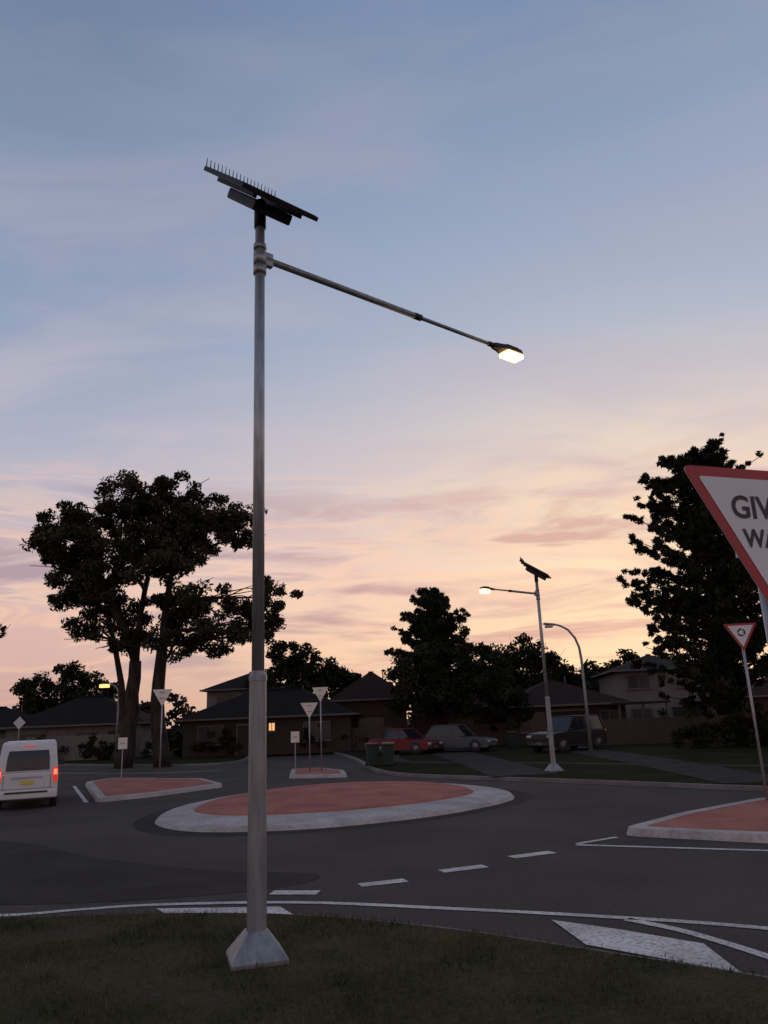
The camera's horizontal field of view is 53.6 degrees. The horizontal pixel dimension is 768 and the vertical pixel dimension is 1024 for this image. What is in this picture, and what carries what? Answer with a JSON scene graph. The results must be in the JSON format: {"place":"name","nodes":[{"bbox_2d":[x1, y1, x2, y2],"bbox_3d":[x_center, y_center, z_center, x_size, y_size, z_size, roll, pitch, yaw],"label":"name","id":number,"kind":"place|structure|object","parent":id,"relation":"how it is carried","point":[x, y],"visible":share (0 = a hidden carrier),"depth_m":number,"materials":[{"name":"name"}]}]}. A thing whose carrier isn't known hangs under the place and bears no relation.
{"place":"outdoors","nodes":[
{"label":"outdoors","id":0,"kind":"place"},
{"bbox_2d":[20,734,44,740],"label":"window glass","id":1,"kind":"object","parent":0,"point":[23,737],"visible":0.36,"depth_m":57.53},
{"bbox_2d":[269,723,274,730],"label":"window glass","id":2,"kind":"object","parent":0,"point":[273,726],"visible":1,"depth_m":53.90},
{"bbox_2d":[289,768,346,778],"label":"traffic island","id":3,"kind":"structure","parent":0,"point":[298,773],"depth_m":31.93,"materials":[{"name":"concrete"}]},
{"bbox_2d":[291,731,298,768],"bbox_3d":[-4.155,11.159,35.580,0.400,1.700,0.077,-2,-15,0],"label":"keep left sign","id":4,"kind":"object","parent":3,"relation":"on","point":[295,737],"visible":1,"depth_m":35.70,"materials":[{"name":"metal"}]},
{"bbox_2d":[301,702,317,770],"bbox_3d":[-3.349,10.103,34.200,0.772,2.950,0.090,-1,-15,-6],"label":"give way sign","id":5,"kind":"object","parent":3,"relation":"on","point":[308,708],"visible":0.94,"depth_m":34.47,"materials":[{"name":"metal"}]},
{"bbox_2d":[312,687,327,770],"bbox_3d":[-2.814,9.662,33.899,0.722,3.600,0.090,-3,-15,3],"label":"give way sign","id":6,"kind":"object","parent":3,"relation":"on","point":[319,692],"visible":0.94,"depth_m":34.23,"materials":[{"name":"metal"}]},
{"bbox_2d":[329,698,395,701],"bbox_3d":[-1.039,14.008,56.778,6.400,0.130,0.100,-2,-15,0],"label":"gutter","id":7,"kind":"object","parent":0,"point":[361,699],"visible":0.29,"depth_m":56.73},
{"bbox_2d":[335,700,406,728],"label":"walls","id":8,"kind":"structure","parent":0,"point":[371,708],"depth_m":57.07,"materials":[{"name":"red brick"}]},
{"bbox_2d":[329,673,395,699],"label":"roof","id":9,"kind":"structure","parent":8,"relation":"on","point":[370,685],"depth_m":58.48,"materials":[{"name":"red tile"}]},
{"bbox_2d":[358,717,383,727],"bbox_3d":[-0.957,16.046,56.772,1.920,1.320,0.080,-2,-15,0],"label":"window frame","id":10,"kind":"object","parent":8,"relation":"attached to","point":[370,718],"visible":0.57,"depth_m":56.89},
{"bbox_2d":[359,718,382,733],"bbox_3d":[-0.957,16.038,56.743,1.800,1.200,0.040,-2,-15,0],"label":"window glass","id":11,"kind":"object","parent":10,"relation":"in","point":[373,722],"visible":0.57,"depth_m":56.80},
{"bbox_2d":[0,753,767,975],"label":"road asphalt","id":12,"kind":"structure","parent":0,"point":[561,820],"depth_m":12.58,"materials":[{"name":"asphalt"}]},
{"bbox_2d":[14,717,24,740],"bbox_3d":[-25.970,16.214,53.939,0.877,3.288,0.062,-2,-15,0],"label":"warning sign","id":13,"kind":"object","parent":12,"relation":"on","point":[19,722],"visible":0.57,"depth_m":54.21,"materials":[{"name":"metal"}]},
{"bbox_2d":[0,739,64,808],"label":"white van","id":14,"kind":"object","parent":12,"relation":"on","point":[28,769],"visible":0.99,"depth_m":23.49,"materials":[{"name":"paint"}]},
{"bbox_2d":[58,745,248,765],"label":"grass verge","id":15,"kind":"object","parent":12,"relation":"on","point":[188,761],"depth_m":49.74,"materials":[{"name":"grass"},{"name":"plant"}]},
{"bbox_2d":[32,734,70,760],"bbox_3d":[-25.173,17.681,56.704,3.677,2.256,2.060,4,-16,-22],"label":"shrub","id":16,"kind":"object","parent":15,"relation":"on","point":[44,738],"visible":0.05,"depth_m":56.63,"materials":[{"name":"green plant"}]},
{"bbox_2d":[0,734,118,760],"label":"steel fence","id":17,"kind":"object","parent":15,"relation":"on","point":[73,753],"visible":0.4,"depth_m":56.73,"materials":[{"name":"metal"}]},
{"bbox_2d":[9,659,117,714],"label":"broadleaf tree","id":18,"kind":"object","parent":15,"relation":"on","point":[32,701],"visible":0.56,"depth_m":73.49,"materials":[{"name":"green plant"}]},
{"bbox_2d":[5,723,152,756],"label":"walls","id":19,"kind":"structure","parent":15,"relation":"on","point":[143,733],"depth_m":57.96,"materials":[{"name":"brick"}]},
{"bbox_2d":[1,697,165,726],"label":"roof","id":20,"kind":"structure","parent":19,"relation":"on","point":[91,710],"depth_m":59.44,"materials":[{"name":"tile"}]},
{"bbox_2d":[0,722,145,728],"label":"gutter","id":21,"kind":"object","parent":20,"relation":"attached to","point":[65,725],"visible":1,"depth_m":57.40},
{"bbox_2d":[79,695,104,697],"bbox_3d":[-24.010,15.179,62.461,2.000,0.160,0.138,-1,-15,-4],"label":"ridge cap","id":22,"kind":"object","parent":20,"relation":"on","point":[91,696],"visible":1,"depth_m":62.40,"materials":[{"name":"tile"}]},
{"bbox_2d":[77,734,117,759],"bbox_3d":[-20.849,17.309,55.584,2.840,2.232,2.506,11,-20,-40],"label":"shrub","id":23,"kind":"object","parent":15,"relation":"on","point":[104,753],"visible":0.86,"depth_m":55.22,"materials":[{"name":"green plant"}]},
{"bbox_2d":[99,683,118,759],"bbox_3d":[-19.870,15.076,54.776,1.490,5.449,0.324,-2,-15,0],"label":"street lamp","id":24,"kind":"object","parent":15,"relation":"on","point":[105,685],"visible":0.94,"depth_m":54.84,"materials":[{"name":"metal"}]},
{"bbox_2d":[139,728,182,758],"bbox_3d":[-15.900,17.009,55.705,3.819,2.312,2.374,-2,-15,0],"label":"shrub","id":25,"kind":"object","parent":15,"relation":"on","point":[177,742],"visible":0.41,"depth_m":55.42,"materials":[{"name":"green plant"}]},
{"bbox_2d":[190,727,240,755],"bbox_3d":[-11.833,16.435,53.993,3.823,2.201,2.246,-2,-15,0],"label":"shrub","id":26,"kind":"object","parent":15,"relation":"on","point":[223,742],"visible":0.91,"depth_m":53.58,"materials":[{"name":"green plant"}]},
{"bbox_2d":[207,689,248,707],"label":"walls","id":27,"kind":"structure","parent":15,"relation":"on","point":[211,698],"depth_m":72.16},
{"bbox_2d":[217,694,231,703],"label":"window glass","id":28,"kind":"object","parent":27,"relation":"in","point":[220,698],"visible":0.57,"depth_m":72.00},
{"bbox_2d":[203,673,283,689],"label":"roof","id":29,"kind":"structure","parent":27,"relation":"on","point":[237,682],"depth_m":73.19,"materials":[{"name":"tile"}]},
{"bbox_2d":[200,687,284,690],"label":"gutter","id":30,"kind":"object","parent":29,"relation":"attached to","point":[228,689],"visible":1,"depth_m":71.67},
{"bbox_2d":[85,778,222,801],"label":"traffic island","id":31,"kind":"structure","parent":12,"relation":"on","point":[109,789],"depth_m":28.20,"materials":[{"name":"concrete"}]},
{"bbox_2d":[118,737,127,777],"bbox_3d":[-11.863,11.129,34.428,0.420,1.750,0.077,-2,-15,0],"label":"keep left sign","id":32,"kind":"object","parent":31,"relation":"on","point":[122,743],"visible":0.95,"depth_m":34.55,"materials":[{"name":"metal"}]},
{"bbox_2d":[153,689,171,778],"bbox_3d":[-9.723,9.658,33.147,0.822,3.750,0.090,0,-15,-8],"label":"give way sign","id":33,"kind":"object","parent":31,"relation":"on","point":[162,695],"visible":1,"depth_m":33.50,"materials":[{"name":"metal"}]},
{"bbox_2d":[0,841,320,904],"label":"road patch","id":34,"kind":"object","parent":12,"relation":"on","point":[33,874],"visible":0.92,"depth_m":11.69,"materials":[{"name":"asphalt"}]},
{"bbox_2d":[132,787,531,835],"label":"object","id":35,"kind":"object","parent":12,"relation":"on","point":[147,824],"visible":0.61,"depth_m":17.32,"materials":[{"name":"concrete"}]},
{"bbox_2d":[155,781,513,831],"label":"roundabout island","id":36,"kind":"structure","parent":12,"relation":"on","point":[326,805],"depth_m":19.12,"materials":[{"name":"concrete"}]},
{"bbox_2d":[0,907,767,1023],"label":"grass verge","id":37,"kind":"object","parent":12,"relation":"on","point":[217,998],"depth_m":6.51,"materials":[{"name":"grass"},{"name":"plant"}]},
{"bbox_2d":[204,158,523,970],"bbox_3d":[0.175,0.164,9.711,5.153,9.103,1.005,11,-20,-39],"label":"solar street lamp","id":38,"kind":"object","parent":37,"relation":"on","point":[254,944],"visible":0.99,"depth_m":8.15,"materials":[{"name":"metal"}]},
{"bbox_2d":[684,465,767,644],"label":"give way sign","id":39,"kind":"object","parent":37,"relation":"on","point":[735,501],"visible":1,"depth_m":3.51,"materials":[{"name":"metal"}]},
{"bbox_2d":[0,771,767,970],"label":"road markings","id":40,"kind":"object","parent":12,"relation":"on","point":[697,953],"visible":0.94,"depth_m":8.10,"materials":[{"name":"paint"}]},
{"bbox_2d":[332,737,767,790],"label":"grass verge","id":41,"kind":"object","parent":12,"relation":"on","point":[628,775],"depth_m":30.89,"materials":[{"name":"grass"},{"name":"plant"}]},
{"bbox_2d":[182,715,354,757],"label":"walls","id":42,"kind":"structure","parent":41,"relation":"on","point":[279,742],"depth_m":53.78,"materials":[{"name":"brown brick"}]},
{"bbox_2d":[197,725,223,744],"bbox_3d":[-12.331,15.855,54.009,1.920,1.320,0.080,-3,-15,2],"label":"window frame","id":43,"kind":"object","parent":42,"relation":"attached to","point":[206,726],"visible":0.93,"depth_m":54.10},
{"bbox_2d":[198,726,222,743],"bbox_3d":[-12.333,15.847,53.980,1.800,1.200,0.040,-3,-15,2],"label":"window glass","id":44,"kind":"object","parent":43,"relation":"in","point":[202,734],"visible":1,"depth_m":53.98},
{"bbox_2d":[236,723,248,755],"bbox_3d":[-9.921,16.119,53.811,1.100,2.200,0.060,-3,-15,2],"label":"door frame","id":45,"kind":"object","parent":42,"relation":"attached to","point":[245,724],"visible":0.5,"depth_m":54.02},
{"bbox_2d":[237,725,248,755],"bbox_3d":[-9.919,16.180,53.769,0.900,2.050,0.050,-3,-15,2],"label":"door","id":46,"kind":"structure","parent":45,"relation":"in","point":[243,736],"depth_m":53.76,"materials":[{"name":"brown wood"}]},
{"bbox_2d":[177,689,358,719],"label":"roof","id":47,"kind":"structure","parent":42,"relation":"on","point":[283,702],"depth_m":55.42,"materials":[{"name":"tile"}]},
{"bbox_2d":[174,713,356,721],"bbox_3d":[-8.408,14.483,53.624,13.000,0.130,0.100,-3,-15,2],"label":"gutter","id":48,"kind":"object","parent":47,"relation":"on","point":[267,717],"visible":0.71,"depth_m":53.55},
{"bbox_2d":[266,688,302,690],"bbox_3d":[-8.257,13.690,58.549,4.000,0.160,0.138,-3,-15,2],"label":"ridge cap","id":49,"kind":"object","parent":47,"relation":"on","point":[283,689],"visible":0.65,"depth_m":58.47,"materials":[{"name":"tile"}]},
{"bbox_2d":[303,721,330,740],"bbox_3d":[-4.747,15.471,53.715,1.920,1.320,0.080,-3,-15,2],"label":"window frame","id":50,"kind":"object","parent":42,"relation":"attached to","point":[318,721],"visible":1,"depth_m":53.76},
{"bbox_2d":[304,722,329,739],"bbox_3d":[-4.748,15.463,53.686,1.800,1.200,0.040,-3,-15,2],"label":"window glass","id":51,"kind":"object","parent":50,"relation":"in","point":[325,731],"visible":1,"depth_m":53.67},
{"bbox_2d":[243,638,362,698],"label":"broadleaf tree","id":52,"kind":"object","parent":41,"relation":"on","point":[329,674],"visible":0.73,"depth_m":71.99,"materials":[{"name":"green plant"}]},
{"bbox_2d":[298,718,343,753],"bbox_3d":[-4.520,16.076,54.351,3.890,2.515,3.032,-2,-15,0],"label":"shrub","id":53,"kind":"object","parent":41,"relation":"on","point":[306,731],"visible":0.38,"depth_m":53.34,"materials":[{"name":"green plant"}]},
{"bbox_2d":[341,726,369,749],"bbox_3d":[-2.524,16.336,54.474,3.545,2.157,2.347,2,-16,-17],"label":"shrub","id":54,"kind":"object","parent":41,"relation":"on","point":[367,738],"visible":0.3,"depth_m":54.06,"materials":[{"name":"green plant"}]},
{"bbox_2d":[364,742,379,766],"bbox_3d":[-0.548,11.328,35.489,0.620,1.066,0.738,1,-15,-11],"label":"wheelie bin","id":55,"kind":"object","parent":41,"relation":"on","point":[372,752],"visible":1,"depth_m":35.23,"materials":[{"name":"green plastic"}]},
{"bbox_2d":[352,726,392,750],"bbox_3d":[-0.877,16.165,54.247,3.050,1.650,0.170,-2,-15,0],"label":"timber fence","id":56,"kind":"object","parent":41,"relation":"on","point":[372,733],"visible":0.55,"depth_m":54.24,"materials":[{"name":"wood"}]},
{"bbox_2d":[381,742,394,765],"bbox_3d":[0.202,11.246,35.296,0.620,1.066,0.738,-4,-15,6],"label":"wheelie bin","id":57,"kind":"object","parent":41,"relation":"on","point":[388,748],"visible":0.99,"depth_m":35.03,"materials":[{"name":"green plastic"}]},
{"bbox_2d":[369,728,442,754],"bbox_3d":[1.313,14.012,46.440,4.382,1.532,2.050,-13,-18,34],"label":"parked car","id":58,"kind":"object","parent":41,"relation":"on","point":[412,740],"visible":0.8,"depth_m":45.75,"materials":[{"name":"red paint"}]},
{"bbox_2d":[383,587,476,724],"bbox_3d":[3.501,11.096,54.593,7.483,11.654,6.671,9,-19,-35],"label":"cypress tree","id":59,"kind":"object","parent":41,"relation":"on","point":[435,621],"visible":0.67,"depth_m":54.20,"materials":[{"name":"green plant"}]},
{"bbox_2d":[381,637,534,728],"bbox_3d":[5.054,12.417,52.090,10.452,7.664,4.501,-2,-15,0],"label":"broadleaf tree","id":60,"kind":"object","parent":41,"relation":"on","point":[461,681],"visible":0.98,"depth_m":51.58,"materials":[{"name":"green plant"}]},
{"bbox_2d":[423,724,497,752],"bbox_3d":[4.460,13.864,46.550,4.682,1.632,2.100,-9,-17,24],"label":"parked car","id":61,"kind":"object","parent":41,"relation":"on","point":[457,736],"visible":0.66,"depth_m":45.84,"materials":[{"name":"grey paint"}]},
{"bbox_2d":[467,723,507,744],"bbox_3d":[7.925,15.795,53.995,3.883,1.550,0.170,-4,-15,7],"label":"timber fence","id":62,"kind":"object","parent":41,"relation":"on","point":[479,729],"visible":0.46,"depth_m":54.01,"materials":[{"name":"wood"}]},
{"bbox_2d":[479,716,506,737],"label":"shrub","id":63,"kind":"object","parent":41,"relation":"on","point":[493,726],"visible":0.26,"depth_m":54.25,"materials":[{"name":"green plant"}]},
{"bbox_2d":[506,731,517,748],"bbox_3d":[7.976,14.213,47.358,0.620,1.066,0.738,-1,-15,-6],"label":"wheelie bin","id":64,"kind":"object","parent":41,"relation":"on","point":[511,736],"visible":0.98,"depth_m":47.10,"materials":[{"name":"green plastic"}]},
{"bbox_2d":[480,557,563,771],"bbox_3d":[5.300,5.476,28.234,1.307,8.095,3.748,-15,-20,39],"label":"solar street lamp","id":65,"kind":"object","parent":41,"relation":"on","point":[553,766],"visible":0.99,"depth_m":28.92,"materials":[{"name":"metal"}]},
{"bbox_2d":[488,632,577,688],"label":"broadleaf tree","id":66,"kind":"object","parent":41,"relation":"on","point":[526,658],"visible":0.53,"depth_m":71.65,"materials":[{"name":"green plant"}]},
{"bbox_2d":[497,704,628,744],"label":"walls","id":67,"kind":"structure","parent":41,"relation":"on","point":[593,710],"depth_m":52.66,"materials":[{"name":"brown brick"}]},
{"bbox_2d":[520,712,544,732],"bbox_3d":[10.219,14.480,52.284,1.720,1.320,0.080,-2,-15,-3],"label":"window frame","id":68,"kind":"object","parent":67,"relation":"attached to","point":[535,731],"visible":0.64,"depth_m":52.13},
{"bbox_2d":[521,713,544,731],"bbox_3d":[10.220,14.472,52.255,1.600,1.200,0.040,-2,-15,-3],"label":"window glass","id":69,"kind":"object","parent":68,"relation":"in","point":[537,724],"visible":0.64,"depth_m":52.21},
{"bbox_2d":[507,680,628,705],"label":"roof","id":70,"kind":"structure","parent":67,"relation":"on","point":[561,693],"depth_m":53.97,"materials":[{"name":"red tile"}]},
{"bbox_2d":[508,701,634,707],"bbox_3d":[12.794,13.239,52.179,9.000,0.130,0.100,-2,-15,-3],"label":"gutter","id":71,"kind":"object","parent":70,"relation":"attached to","point":[568,704],"visible":0.57,"depth_m":52.12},
{"bbox_2d":[599,710,618,727],"bbox_3d":[15.610,14.335,52.544,1.320,1.220,0.080,-2,-15,-3],"label":"window frame","id":72,"kind":"object","parent":67,"relation":"attached to","point":[609,710],"visible":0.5,"depth_m":52.65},
{"bbox_2d":[601,711,618,723],"bbox_3d":[15.611,14.327,52.515,1.200,1.100,0.040,-2,-15,-3],"label":"window glass","id":73,"kind":"object","parent":72,"relation":"in","point":[605,715],"visible":0.5,"depth_m":52.56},
{"bbox_2d":[526,715,606,751],"bbox_3d":[10.257,12.425,42.628,4.782,1.902,2.180,9,-19,-36],"label":"parked suv","id":74,"kind":"object","parent":41,"relation":"on","point":[571,732],"visible":0.91,"depth_m":42.03,"materials":[{"name":"black paint"}]},
{"bbox_2d":[543,623,593,758],"bbox_3d":[8.513,8.211,35.190,1.704,6.219,0.200,-2,-15,0],"label":"street lamp","id":75,"kind":"object","parent":41,"relation":"on","point":[549,625],"visible":0.95,"depth_m":35.16,"materials":[{"name":"metal"}]},
{"bbox_2d":[551,708,588,711],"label":"garage frame","id":76,"kind":"object","parent":41,"relation":"on","point":[559,710],"visible":0.21,"depth_m":52.57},
{"bbox_2d":[551,711,585,717],"bbox_3d":[12.832,14.810,52.280,2.600,2.150,0.050,-2,-15,-3],"label":"garage door","id":77,"kind":"structure","parent":76,"relation":"in","point":[567,713],"depth_m":52.49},
{"bbox_2d":[394,753,767,766],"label":"footpath","id":78,"kind":"structure","parent":41,"relation":"on","point":[397,758],"depth_m":32.10,"materials":[{"name":"concrete"}]},
{"bbox_2d":[565,648,639,691],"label":"broadleaf tree","id":79,"kind":"object","parent":41,"relation":"on","point":[593,669],"visible":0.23,"depth_m":73.92,"materials":[{"name":"green plant"}]},
{"bbox_2d":[609,700,670,740],"bbox_3d":[17.503,14.676,53.337,3.600,2.570,5.500,-2,-15,0],"label":"carport","id":80,"kind":"object","parent":41,"relation":"on","point":[642,703],"visible":0.37,"depth_m":51.02,"materials":[{"name":"wood"}]},
{"bbox_2d":[598,669,716,735],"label":"walls","id":81,"kind":"structure","parent":41,"relation":"on","point":[615,684],"depth_m":59.84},
{"bbox_2d":[626,674,650,688],"bbox_3d":[20.113,13.403,60.081,1.720,1.120,0.080,-4,-15,6],"label":"window frame","id":82,"kind":"object","parent":81,"relation":"attached to","point":[638,688],"visible":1,"depth_m":60.03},
{"bbox_2d":[627,675,649,687],"bbox_3d":[20.110,13.395,60.052,1.600,1.000,0.040,-4,-15,6],"label":"window glass","id":83,"kind":"object","parent":82,"relation":"in","point":[633,681],"visible":0.86,"depth_m":60.03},
{"bbox_2d":[632,709,652,724],"bbox_3d":[20.214,15.999,59.344,1.500,1.200,0.040,-4,-15,6],"label":"window glass","id":84,"kind":"object","parent":81,"relation":"in","point":[637,713],"visible":0.64,"depth_m":59.39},
{"bbox_2d":[597,655,690,676],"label":"roof","id":85,"kind":"structure","parent":81,"relation":"on","point":[653,659],"depth_m":61.98,"materials":[{"name":"grey tile"}]},
{"bbox_2d":[591,670,610,677],"bbox_3d":[18.442,13.866,64.856,0.100,0.130,10.000,-4,-15,6],"label":"gutter","id":86,"kind":"object","parent":85,"relation":"attached to","point":[609,671],"visible":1,"depth_m":63.87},
{"bbox_2d":[611,667,675,671],"bbox_3d":[22.007,12.296,59.608,8.200,0.130,0.100,-4,-15,6],"label":"gutter","id":87,"kind":"object","parent":85,"relation":"attached to","point":[635,670],"visible":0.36,"depth_m":59.80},
{"bbox_2d":[640,707,688,739],"bbox_3d":[18.012,13.727,48.775,3.582,2.379,2.125,-2,-15,0],"label":"shrub","id":88,"kind":"object","parent":41,"relation":"on","point":[664,713],"visible":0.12,"depth_m":49.01,"materials":[{"name":"green plant"}]},
{"bbox_2d":[601,714,767,744],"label":"timber fence","id":89,"kind":"object","parent":41,"relation":"on","point":[675,723],"visible":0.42,"depth_m":46.63,"materials":[{"name":"wood"}]},
{"bbox_2d":[670,705,709,721],"bbox_3d":[23.806,16.106,58.935,2.800,2.300,0.062,-4,-15,5],"label":"garage frame","id":90,"kind":"object","parent":41,"relation":"on","point":[671,706],"visible":0.14,"depth_m":59.26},
{"bbox_2d":[672,707,706,723],"bbox_3d":[23.807,16.168,58.897,2.600,2.150,0.050,-4,-15,6],"label":"garage door","id":91,"kind":"structure","parent":90,"relation":"in","point":[680,710],"depth_m":59.10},
{"bbox_2d":[616,432,767,745],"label":"pine tree","id":92,"kind":"object","parent":41,"relation":"on","point":[715,572],"visible":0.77,"depth_m":41.13,"materials":[{"name":"green plant"}]},
{"bbox_2d":[670,707,737,747],"bbox_3d":[16.915,11.459,40.138,3.580,2.312,2.608,-2,-15,0],"label":"shrub","id":93,"kind":"object","parent":41,"relation":"on","point":[713,736],"visible":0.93,"depth_m":39.97,"materials":[{"name":"green plant"}]},
{"bbox_2d":[717,702,767,746],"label":"shrub","id":94,"kind":"object","parent":41,"relation":"on","point":[735,726],"visible":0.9,"depth_m":39.33,"materials":[{"name":"green plant"}]},
{"bbox_2d":[627,798,767,842],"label":"traffic island","id":95,"kind":"structure","parent":12,"relation":"on","point":[744,821],"depth_m":14.03,"materials":[{"name":"concrete"}]},
{"bbox_2d":[724,623,767,799],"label":"roundabout sign","id":96,"kind":"object","parent":95,"relation":"on","point":[740,633],"visible":1,"depth_m":18.01,"materials":[{"name":"metal"}]},
{"bbox_2d":[0,0,767,728],"label":"sky","id":97,"kind":"structure","parent":0,"point":[580,187],"materials":[{"name":"blue"}]},
{"bbox_2d":[412,707,496,736],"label":"walls","id":98,"kind":"structure","parent":0,"point":[425,725],"depth_m":57.80,"materials":[{"name":"red brick"}]},
{"bbox_2d":[410,691,487,707],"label":"roof","id":99,"kind":"structure","parent":98,"relation":"on","point":[478,700],"depth_m":58.32,"materials":[{"name":"red tile"}]},
{"bbox_2d":[449,716,472,729],"bbox_3d":[5.852,16.124,57.682,1.800,1.200,0.040,-2,-15,0],"label":"window glass","id":100,"kind":"object","parent":98,"relation":"in","point":[465,721],"visible":0.29,"depth_m":57.73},
{"bbox_2d":[431,748,558,776],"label":"driveway","id":101,"kind":"structure","parent":0,"point":[489,765],"depth_m":33.05,"materials":[{"name":"concrete"}]},
{"bbox_2d":[515,675,598,687],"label":"roof","id":102,"kind":"structure","parent":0,"point":[587,682],"depth_m":77.86,"materials":[{"name":"tile"}]},
{"bbox_2d":[547,745,767,782],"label":"driveway","id":103,"kind":"structure","parent":0,"point":[718,774],"depth_m":27.37,"materials":[{"name":"concrete"}]},
{"bbox_2d":[716,697,767,718],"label":"walls","id":104,"kind":"structure","parent":0,"point":[763,700],"depth_m":55.94,"materials":[{"name":"red brick"}]},
{"bbox_2d":[745,677,767,695],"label":"roof","id":105,"kind":"structure","parent":104,"relation":"on","point":[762,690],"depth_m":56.74,"materials":[{"name":"grey tile"}]},
{"bbox_2d":[747,695,767,697],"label":"gutter","id":106,"kind":"object","parent":105,"relation":"attached to","point":[759,696],"depth_m":55.43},
{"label":"walls","id":107,"kind":"object","parent":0,"visible":0},
{"bbox_2d":[0,708,31,726],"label":"roof","id":108,"kind":"structure","parent":107,"relation":"on","point":[8,715],"depth_m":68.26,"materials":[{"name":"tile"}]},
{"label":"ground","id":109,"kind":"structure","parent":0,"visible":0},
{"bbox_2d":[0,624,10,638],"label":"gum tree","id":110,"kind":"object","parent":109,"relation":"on","point":[3,630],"visible":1,"depth_m":42.67,"materials":[{"name":"green plant"}]},
{"bbox_2d":[18,469,302,768],"bbox_3d":[-14.201,6.336,47.183,18.411,18.514,8.631,-2,-15,0],"label":"gum tree","id":111,"kind":"object","parent":109,"relation":"on","point":[187,523],"visible":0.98,"depth_m":46.59,"materials":[{"name":"green plant"}]},
{"bbox_2d":[12,681,499,739],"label":"distant trees","id":112,"kind":"object","parent":109,"relation":"on","point":[176,728],"visible":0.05,"depth_m":113.32,"materials":[{"name":"plant"}]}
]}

